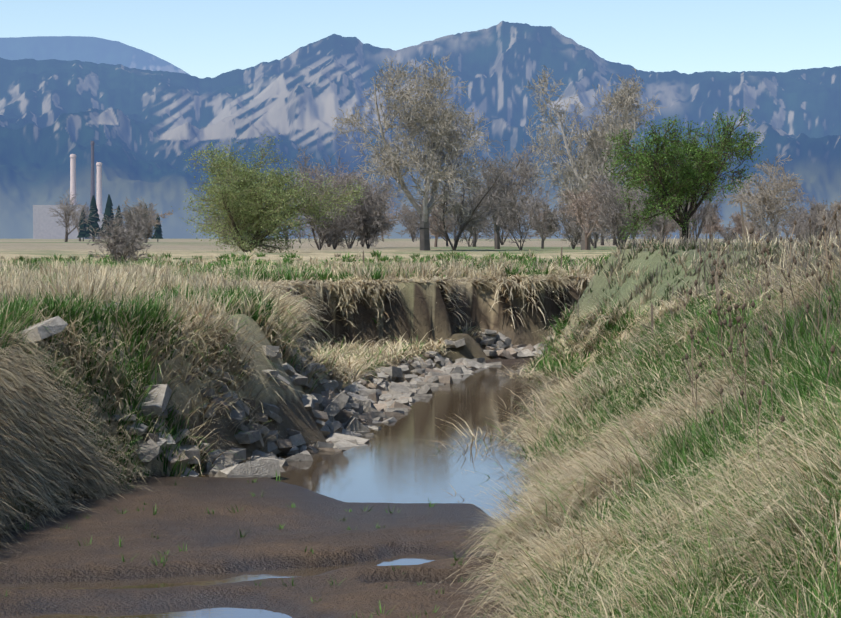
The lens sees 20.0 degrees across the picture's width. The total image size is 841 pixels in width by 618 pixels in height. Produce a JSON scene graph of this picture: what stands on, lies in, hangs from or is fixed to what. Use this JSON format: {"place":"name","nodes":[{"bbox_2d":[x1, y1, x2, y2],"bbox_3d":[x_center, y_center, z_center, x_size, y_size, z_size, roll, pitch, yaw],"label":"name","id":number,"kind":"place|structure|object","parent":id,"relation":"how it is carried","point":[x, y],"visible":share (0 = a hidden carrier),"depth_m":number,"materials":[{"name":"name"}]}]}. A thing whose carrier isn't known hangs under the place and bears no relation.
{"place":"outdoors","nodes":[
{"label":"outdoors","id":0,"kind":"place"},
{"bbox_2d":[0,36,189,74],"bbox_3d":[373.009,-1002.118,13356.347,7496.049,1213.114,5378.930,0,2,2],"label":"mountain","id":1,"kind":"structure","parent":0,"point":[87,49],"depth_m":14084.98,"materials":[{"name":"blue stone"}]},
{"bbox_2d":[0,364,565,617],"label":"water","id":2,"kind":"structure","parent":0,"point":[397,461],"depth_m":22.02,"materials":[{"name":"liquid"}]},
{"bbox_2d":[0,239,840,617],"bbox_3d":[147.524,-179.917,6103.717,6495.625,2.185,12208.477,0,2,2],"label":"ground","id":3,"kind":"structure","parent":0,"point":[316,523],"depth_m":17.83,"materials":[{"name":"brown soil"}]},
{"bbox_2d":[49,188,95,241],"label":"brush tree","id":4,"kind":"object","parent":3,"relation":"on","point":[66,214],"visible":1,"depth_m":530.03,"materials":[{"name":"grey plant"}]},
{"bbox_2d":[70,154,76,204],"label":"smokestack","id":5,"kind":"object","parent":3,"relation":"on","point":[72,174],"visible":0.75,"depth_m":2605.90,"materials":[{"name":"white concrete"}]},
{"bbox_2d":[61,200,89,240],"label":"brush tree","id":6,"kind":"object","parent":3,"relation":"on","point":[79,215],"visible":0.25,"depth_m":678.48,"materials":[{"name":"grey plant"}]},
{"bbox_2d":[33,205,125,238],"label":"power plant building","id":7,"kind":"structure","parent":3,"relation":"on","point":[46,225],"depth_m":2576.59,"materials":[{"name":"grey concrete"}]},
{"bbox_2d":[77,208,88,240],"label":"conifer tree","id":8,"kind":"object","parent":3,"relation":"on","point":[82,233],"visible":0.67,"depth_m":641.44,"materials":[{"name":"green plant"}]},
{"bbox_2d":[90,141,94,202],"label":"smokestack","id":9,"kind":"object","parent":3,"relation":"on","point":[92,193],"visible":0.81,"depth_m":2606.02,"materials":[{"name":"grey concrete"}]},
{"bbox_2d":[85,195,101,240],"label":"conifer tree","id":10,"kind":"object","parent":3,"relation":"on","point":[94,223],"visible":0.81,"depth_m":561.01,"materials":[{"name":"green plant"}]},
{"bbox_2d":[96,162,101,213],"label":"smokestack","id":11,"kind":"object","parent":3,"relation":"on","point":[99,188],"visible":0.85,"depth_m":2605.50,"materials":[{"name":"white concrete"}]},
{"bbox_2d":[101,194,113,234],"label":"conifer tree","id":12,"kind":"object","parent":3,"relation":"on","point":[108,208],"visible":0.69,"depth_m":601.08,"materials":[{"name":"green plant"}]},
{"bbox_2d":[115,206,123,233],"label":"conifer tree","id":13,"kind":"object","parent":3,"relation":"on","point":[119,210],"visible":0.27,"depth_m":591.30,"materials":[{"name":"green plant"}]},
{"bbox_2d":[86,206,154,262],"bbox_3d":[-7.837,-1.789,61.934,1.804,1.778,2.168,0,2,2],"label":"bush","id":14,"kind":"object","parent":3,"relation":"on","point":[125,242],"visible":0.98,"depth_m":61.85,"materials":[{"name":"grey plant"}]},
{"bbox_2d":[121,208,152,238],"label":"brush tree","id":15,"kind":"object","parent":3,"relation":"on","point":[138,218],"visible":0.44,"depth_m":389.91,"materials":[{"name":"grey plant"}]},
{"bbox_2d":[118,198,156,242],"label":"brush tree","id":16,"kind":"object","parent":3,"relation":"on","point":[147,213],"visible":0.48,"depth_m":413.15,"materials":[{"name":"grey plant"}]},
{"bbox_2d":[18,302,279,478],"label":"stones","id":17,"kind":"object","parent":3,"relation":"on","point":[266,467],"visible":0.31,"depth_m":20.73,"materials":[{"name":"grey stone"}]},
{"bbox_2d":[124,196,173,240],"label":"brush tree","id":18,"kind":"object","parent":3,"relation":"on","point":[150,232],"visible":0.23,"depth_m":445.75,"materials":[{"name":"grey plant"}]},
{"bbox_2d":[151,214,162,241],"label":"conifer tree","id":19,"kind":"object","parent":3,"relation":"on","point":[158,232],"visible":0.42,"depth_m":540.80,"materials":[{"name":"green plant"}]},
{"bbox_2d":[191,179,234,243],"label":"brush tree","id":20,"kind":"object","parent":3,"relation":"on","point":[211,213],"visible":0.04,"depth_m":310.88,"materials":[{"name":"green plant"}]},
{"bbox_2d":[202,216,228,241],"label":"brush tree","id":21,"kind":"object","parent":3,"relation":"on","point":[213,227],"visible":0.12,"depth_m":459.47,"materials":[{"name":"grey plant"}]},
{"bbox_2d":[171,132,370,252],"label":"willow tree","id":22,"kind":"object","parent":3,"relation":"on","point":[258,206],"visible":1,"depth_m":127.80,"materials":[{"name":"green plant"}]},
{"bbox_2d":[275,203,299,242],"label":"brush tree","id":23,"kind":"object","parent":3,"relation":"on","point":[288,227],"visible":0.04,"depth_m":386.02,"materials":[{"name":"grey plant"}]},
{"bbox_2d":[288,215,307,242],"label":"brush tree","id":24,"kind":"object","parent":3,"relation":"on","point":[298,231],"visible":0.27,"depth_m":390.96,"materials":[{"name":"grey plant"}]},
{"bbox_2d":[112,338,501,476],"bbox_3d":[-0.467,0.833,30.296,1.665,1.344,19.710,0,2,9],"label":"riprap","id":25,"kind":"object","parent":3,"relation":"on","point":[355,413],"visible":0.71,"depth_m":24.65,"materials":[{"name":"grey stone"}]},
{"bbox_2d":[270,144,359,249],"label":"brush tree","id":26,"kind":"object","parent":3,"relation":"on","point":[319,230],"visible":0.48,"depth_m":170.57,"materials":[{"name":"grey plant"}]},
{"bbox_2d":[281,160,387,246],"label":"brush tree","id":27,"kind":"object","parent":3,"relation":"on","point":[327,191],"visible":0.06,"depth_m":205.09,"materials":[{"name":"grey plant"}]},
{"bbox_2d":[317,207,359,248],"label":"brush tree","id":28,"kind":"object","parent":3,"relation":"on","point":[338,240],"visible":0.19,"depth_m":172.71,"materials":[{"name":"grey plant"}]},
{"bbox_2d":[311,169,392,247],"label":"brush tree","id":29,"kind":"object","parent":3,"relation":"on","point":[349,245],"visible":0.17,"depth_m":185.32,"materials":[{"name":"grey plant"}]},
{"bbox_2d":[328,174,400,248],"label":"bare tree","id":30,"kind":"object","parent":3,"relation":"on","point":[367,228],"visible":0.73,"depth_m":174.09,"materials":[{"name":"grey plant"}]},
{"bbox_2d":[317,165,417,246],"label":"brush tree","id":31,"kind":"object","parent":3,"relation":"on","point":[392,215],"visible":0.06,"depth_m":205.56,"materials":[{"name":"grey plant"}]},
{"bbox_2d":[396,203,419,241],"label":"brush tree","id":32,"kind":"object","parent":3,"relation":"on","point":[411,230],"visible":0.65,"depth_m":503.59,"materials":[{"name":"grey plant"}]},
{"bbox_2d":[327,53,492,250],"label":"cottonwood tree","id":33,"kind":"object","parent":3,"relation":"on","point":[431,162],"visible":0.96,"depth_m":148.61,"materials":[{"name":"grey plant"}]},
{"bbox_2d":[0,222,840,617],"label":"grass","id":34,"kind":"structure","parent":3,"relation":"on","point":[646,500],"depth_m":19.35,"materials":[{"name":"green plant"}]},
{"bbox_2d":[419,195,453,246],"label":"brush tree","id":35,"kind":"object","parent":3,"relation":"on","point":[435,232],"visible":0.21,"depth_m":217.15,"materials":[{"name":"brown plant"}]},
{"bbox_2d":[429,210,453,246],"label":"brush tree","id":36,"kind":"object","parent":3,"relation":"on","point":[445,239],"visible":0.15,"depth_m":231.03,"materials":[{"name":"grey plant"}]},
{"bbox_2d":[383,135,529,249],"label":"brush tree","id":37,"kind":"object","parent":3,"relation":"on","point":[463,227],"visible":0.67,"depth_m":152.14,"materials":[{"name":"grey plant"}]},
{"bbox_2d":[434,174,499,246],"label":"brush tree","id":38,"kind":"object","parent":3,"relation":"on","point":[472,233],"visible":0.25,"depth_m":202.07,"materials":[{"name":"grey plant"}]},
{"bbox_2d":[449,202,494,245],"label":"brush tree","id":39,"kind":"object","parent":3,"relation":"on","point":[470,234],"visible":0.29,"depth_m":213.59,"materials":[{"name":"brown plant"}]},
{"bbox_2d":[459,140,544,248],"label":"bare tree","id":40,"kind":"object","parent":3,"relation":"on","point":[523,181],"visible":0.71,"depth_m":184.06,"materials":[{"name":"grey plant"}]},
{"bbox_2d":[481,186,540,244],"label":"brush tree","id":41,"kind":"object","parent":3,"relation":"on","point":[501,238],"visible":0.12,"depth_m":263.02,"materials":[{"name":"grey plant"}]},
{"bbox_2d":[473,176,557,249],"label":"brush tree","id":42,"kind":"object","parent":3,"relation":"on","point":[523,210],"visible":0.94,"depth_m":155.55,"materials":[{"name":"grey plant"}]},
{"bbox_2d":[480,329,553,358],"bbox_3d":[2.171,0.678,41.432,2.738,0.668,1.051,-1,2,-23],"label":"riprap","id":43,"kind":"object","parent":3,"relation":"on","point":[501,343],"visible":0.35,"depth_m":41.05,"materials":[{"name":"grey stone"}]},
{"bbox_2d":[527,207,558,239],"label":"brush tree","id":44,"kind":"object","parent":3,"relation":"on","point":[540,213],"visible":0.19,"depth_m":743.51,"materials":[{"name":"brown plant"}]},
{"bbox_2d":[523,196,563,248],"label":"brush tree","id":45,"kind":"object","parent":3,"relation":"on","point":[554,226],"visible":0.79,"depth_m":181.16,"materials":[{"name":"grey plant"}]},
{"bbox_2d":[363,200,745,339],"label":"stalks","id":46,"kind":"object","parent":3,"relation":"on","point":[716,281],"visible":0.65,"depth_m":29.79,"materials":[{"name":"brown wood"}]},
{"bbox_2d":[546,197,595,248],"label":"brush tree","id":47,"kind":"object","parent":3,"relation":"on","point":[563,218],"visible":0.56,"depth_m":176.38,"materials":[{"name":"grey plant"}]},
{"bbox_2d":[562,215,590,245],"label":"brush tree","id":48,"kind":"object","parent":3,"relation":"on","point":[572,230],"depth_m":216.42,"materials":[{"name":"grey plant"}]},
{"bbox_2d":[555,178,615,249],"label":"brush tree","id":49,"kind":"object","parent":3,"relation":"on","point":[584,202],"visible":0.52,"depth_m":155.47,"materials":[{"name":"grey plant"}]},
{"bbox_2d":[550,164,625,245],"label":"brush tree","id":50,"kind":"object","parent":3,"relation":"on","point":[591,241],"visible":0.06,"depth_m":212.96,"materials":[{"name":"grey plant"}]},
{"bbox_2d":[524,66,663,249],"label":"cottonwood tree","id":51,"kind":"object","parent":3,"relation":"on","point":[589,160],"visible":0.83,"depth_m":165.17,"materials":[{"name":"grey plant"}]},
{"bbox_2d":[591,191,614,247],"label":"brush tree","id":52,"kind":"object","parent":3,"relation":"on","point":[595,234],"visible":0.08,"depth_m":187.04,"materials":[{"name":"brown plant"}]},
{"bbox_2d":[601,197,640,246],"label":"brush tree","id":53,"kind":"object","parent":3,"relation":"on","point":[615,227],"depth_m":185.86,"materials":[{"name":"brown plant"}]},
{"bbox_2d":[583,168,663,247],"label":"brush tree","id":54,"kind":"object","parent":3,"relation":"on","point":[617,214],"visible":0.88,"depth_m":151.38,"materials":[{"name":"grey plant"}]},
{"bbox_2d":[610,206,642,246],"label":"brush tree","id":55,"kind":"object","parent":3,"relation":"on","point":[628,232],"visible":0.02,"depth_m":170.35,"materials":[{"name":"grey plant"}]},
{"bbox_2d":[624,183,680,241],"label":"brush tree","id":56,"kind":"object","parent":3,"relation":"on","point":[659,227],"visible":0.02,"depth_m":231.89,"materials":[{"name":"grey plant"}]},
{"bbox_2d":[631,190,689,242],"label":"brush tree","id":57,"kind":"object","parent":3,"relation":"on","point":[658,221],"visible":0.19,"depth_m":195.35,"materials":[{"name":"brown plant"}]},
{"bbox_2d":[648,218,675,241],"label":"brush tree","id":58,"kind":"object","parent":3,"relation":"on","point":[667,231],"visible":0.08,"depth_m":251.47,"materials":[{"name":"grey plant"}]},
{"bbox_2d":[598,107,766,242],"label":"green tree","id":59,"kind":"object","parent":3,"relation":"on","point":[649,162],"visible":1,"depth_m":118.11,"materials":[{"name":"green plant"}]},
{"bbox_2d":[678,202,698,241],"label":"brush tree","id":60,"kind":"object","parent":3,"relation":"on","point":[680,235],"visible":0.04,"depth_m":255.83,"materials":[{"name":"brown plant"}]},
{"bbox_2d":[667,131,731,243],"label":"brush tree","id":61,"kind":"object","parent":3,"relation":"on","point":[706,217],"visible":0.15,"depth_m":156.71,"materials":[{"name":"grey plant"}]},
{"bbox_2d":[698,206,724,241],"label":"brush tree","id":62,"kind":"object","parent":3,"relation":"on","point":[709,229],"visible":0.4,"depth_m":254.16,"materials":[{"name":"grey plant"}]},
{"bbox_2d":[718,221,738,242],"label":"brush tree","id":63,"kind":"object","parent":3,"relation":"on","point":[724,234],"visible":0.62,"depth_m":282.82,"materials":[{"name":"grey plant"}]},
{"bbox_2d":[729,211,755,240],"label":"brush tree","id":64,"kind":"object","parent":3,"relation":"on","point":[735,220],"visible":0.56,"depth_m":211.93,"materials":[{"name":"grey plant"}]},
{"bbox_2d":[749,222,762,241],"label":"brush tree","id":65,"kind":"object","parent":3,"relation":"on","point":[758,234],"visible":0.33,"depth_m":265.91,"materials":[{"name":"grey plant"}]},
{"bbox_2d":[677,205,840,469],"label":"dry weeds","id":66,"kind":"object","parent":3,"relation":"on","point":[770,334],"visible":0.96,"depth_m":19.62,"materials":[{"name":"brown plant"}]},
{"bbox_2d":[722,154,808,241],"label":"bare tree","id":67,"kind":"object","parent":3,"relation":"on","point":[762,199],"visible":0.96,"depth_m":139.04,"materials":[{"name":"grey plant"}]},
{"bbox_2d":[760,222,780,239],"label":"brush tree","id":68,"kind":"object","parent":3,"relation":"on","point":[776,231],"visible":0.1,"depth_m":244.77,"materials":[{"name":"grey plant"}]},
{"bbox_2d":[770,203,805,240],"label":"brush tree","id":69,"kind":"object","parent":3,"relation":"on","point":[800,207],"visible":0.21,"depth_m":702.40,"materials":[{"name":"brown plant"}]},
{"bbox_2d":[778,209,812,238],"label":"brush tree","id":70,"kind":"object","parent":3,"relation":"on","point":[793,220],"visible":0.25,"depth_m":517.45,"materials":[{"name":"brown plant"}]},
{"bbox_2d":[786,220,811,242],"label":"brush tree","id":71,"kind":"object","parent":3,"relation":"on","point":[799,227],"visible":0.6,"depth_m":249.08,"materials":[{"name":"grey plant"}]},
{"bbox_2d":[789,202,828,237],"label":"brush tree","id":72,"kind":"object","parent":3,"relation":"on","point":[806,217],"visible":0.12,"depth_m":530.35,"materials":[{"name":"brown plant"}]},
{"bbox_2d":[796,195,840,241],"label":"brush tree","id":73,"kind":"object","parent":3,"relation":"on","point":[815,227],"visible":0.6,"depth_m":179.68,"materials":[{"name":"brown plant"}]},
{"bbox_2d":[813,201,840,237],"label":"bare tree","id":74,"kind":"object","parent":3,"relation":"on","point":[828,218],"visible":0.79,"depth_m":149.40,"materials":[{"name":"grey plant"}]},
{"bbox_2d":[820,203,840,238],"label":"brush tree","id":75,"kind":"object","parent":3,"relation":"on","point":[832,229],"visible":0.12,"depth_m":189.38,"materials":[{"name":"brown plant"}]},
{"bbox_2d":[0,21,840,238],"bbox_3d":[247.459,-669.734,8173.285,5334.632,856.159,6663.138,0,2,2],"label":"mountain","id":76,"kind":"structure","parent":0,"point":[144,130],"depth_m":7901.82,"materials":[{"name":"blue stone"}]},
{"bbox_2d":[0,0,840,77],"label":"sky","id":77,"kind":"structure","parent":0,"point":[201,38],"materials":[{"name":"blue"}]}
]}

